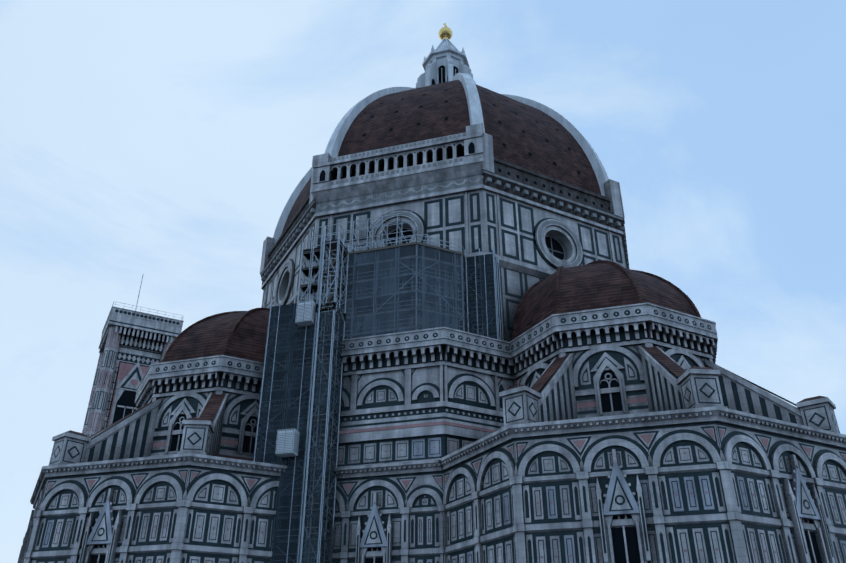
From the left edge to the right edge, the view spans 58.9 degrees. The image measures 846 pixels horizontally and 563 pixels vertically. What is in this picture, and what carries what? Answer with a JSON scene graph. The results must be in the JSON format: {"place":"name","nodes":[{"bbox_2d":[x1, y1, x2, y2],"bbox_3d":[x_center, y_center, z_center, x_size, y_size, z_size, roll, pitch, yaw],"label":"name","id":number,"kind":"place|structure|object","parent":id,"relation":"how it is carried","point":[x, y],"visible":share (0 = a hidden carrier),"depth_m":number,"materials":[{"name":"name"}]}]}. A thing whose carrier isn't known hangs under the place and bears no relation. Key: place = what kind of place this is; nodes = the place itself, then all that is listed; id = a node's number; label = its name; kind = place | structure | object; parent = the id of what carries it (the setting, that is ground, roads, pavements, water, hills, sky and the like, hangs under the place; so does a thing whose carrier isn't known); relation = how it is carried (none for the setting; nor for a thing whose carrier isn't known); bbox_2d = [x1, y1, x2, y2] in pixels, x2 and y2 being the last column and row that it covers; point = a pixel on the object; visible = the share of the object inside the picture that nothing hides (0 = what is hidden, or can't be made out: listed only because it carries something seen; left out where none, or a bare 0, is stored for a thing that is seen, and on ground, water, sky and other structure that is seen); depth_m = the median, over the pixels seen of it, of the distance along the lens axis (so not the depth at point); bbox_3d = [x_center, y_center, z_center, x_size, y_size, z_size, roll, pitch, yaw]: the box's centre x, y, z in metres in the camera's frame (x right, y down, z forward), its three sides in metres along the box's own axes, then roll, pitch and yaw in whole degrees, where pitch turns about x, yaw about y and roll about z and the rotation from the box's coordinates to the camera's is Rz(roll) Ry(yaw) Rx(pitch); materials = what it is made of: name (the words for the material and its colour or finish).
{"place":"outdoors","nodes":[
{"label":"outdoors","id":0,"kind":"place"},
{"bbox_2d":[0,0,845,562],"label":"sky","id":1,"kind":"structure","parent":0,"point":[163,142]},
{"label":"ground","id":2,"kind":"structure","parent":0,"visible":0},
{"bbox_2d":[82,276,183,437],"bbox_3d":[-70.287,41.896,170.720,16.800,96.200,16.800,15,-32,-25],"label":"campanile","id":3,"kind":"structure","parent":2,"relation":"on","point":[134,345],"depth_m":176.30,"materials":[{"name":"white stone"}]},
{"bbox_2d":[17,307,286,562],"bbox_3d":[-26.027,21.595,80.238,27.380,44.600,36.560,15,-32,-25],"label":"apse","id":4,"kind":"structure","parent":2,"relation":"on","point":[169,470],"depth_m":66.07,"materials":[{"name":"white stone"}]},
{"bbox_2d":[253,211,502,562],"bbox_3d":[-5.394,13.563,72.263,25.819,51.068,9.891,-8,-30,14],"label":"scaffolding","id":5,"kind":"object","parent":2,"relation":"on","point":[301,384],"visible":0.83,"depth_m":74.43,"materials":[{"name":"silver metal"}]},
{"bbox_2d":[275,300,315,456],"bbox_3d":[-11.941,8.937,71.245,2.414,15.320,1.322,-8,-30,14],"label":"elevator cabins","id":6,"kind":"object","parent":5,"relation":"attached to","point":[287,442],"visible":0.98,"depth_m":68.12,"materials":[{"name":"white metal"}]},
{"bbox_2d":[308,289,515,562],"bbox_3d":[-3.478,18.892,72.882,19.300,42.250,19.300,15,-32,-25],"label":"sacristy pier","id":7,"kind":"structure","parent":2,"relation":"on","point":[416,406],"depth_m":69.58,"materials":[{"name":"white stone"}]},
{"bbox_2d":[260,123,628,341],"bbox_3d":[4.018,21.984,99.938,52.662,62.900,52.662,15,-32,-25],"label":"drum","id":8,"kind":"object","parent":2,"relation":"on","point":[469,192],"visible":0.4,"depth_m":90.42,"materials":[{"name":"white stone"}]},
{"bbox_2d":[281,80,600,234],"bbox_3d":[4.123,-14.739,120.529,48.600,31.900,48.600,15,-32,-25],"label":"dome roof","id":9,"kind":"structure","parent":8,"relation":"on","point":[530,138],"depth_m":99.95,"materials":[{"name":"brown tile"}]},
{"bbox_2d":[273,73,608,244],"bbox_3d":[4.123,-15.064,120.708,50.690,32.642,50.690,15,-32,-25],"label":"dome ribs","id":10,"kind":"object","parent":8,"relation":"on","point":[356,109],"visible":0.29,"depth_m":104.97,"materials":[{"name":"white stone"}]},
{"bbox_2d":[416,37,475,87],"bbox_3d":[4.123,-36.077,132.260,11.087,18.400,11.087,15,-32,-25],"label":"lantern","id":11,"kind":"object","parent":10,"relation":"on","point":[445,60],"visible":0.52,"depth_m":129.97,"materials":[{"name":"white stone"}]},
{"bbox_2d":[438,23,452,39],"bbox_3d":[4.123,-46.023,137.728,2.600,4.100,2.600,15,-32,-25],"label":"golden ball","id":12,"kind":"object","parent":11,"relation":"on","point":[445,31],"visible":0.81,"depth_m":136.45,"materials":[{"name":"gold metal"}]},
{"bbox_2d":[440,260,845,562],"bbox_3d":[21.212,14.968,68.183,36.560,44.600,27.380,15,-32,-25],"label":"apse","id":13,"kind":"structure","parent":2,"relation":"on","point":[640,426],"depth_m":56.07,"materials":[{"name":"white stone"}]}
]}

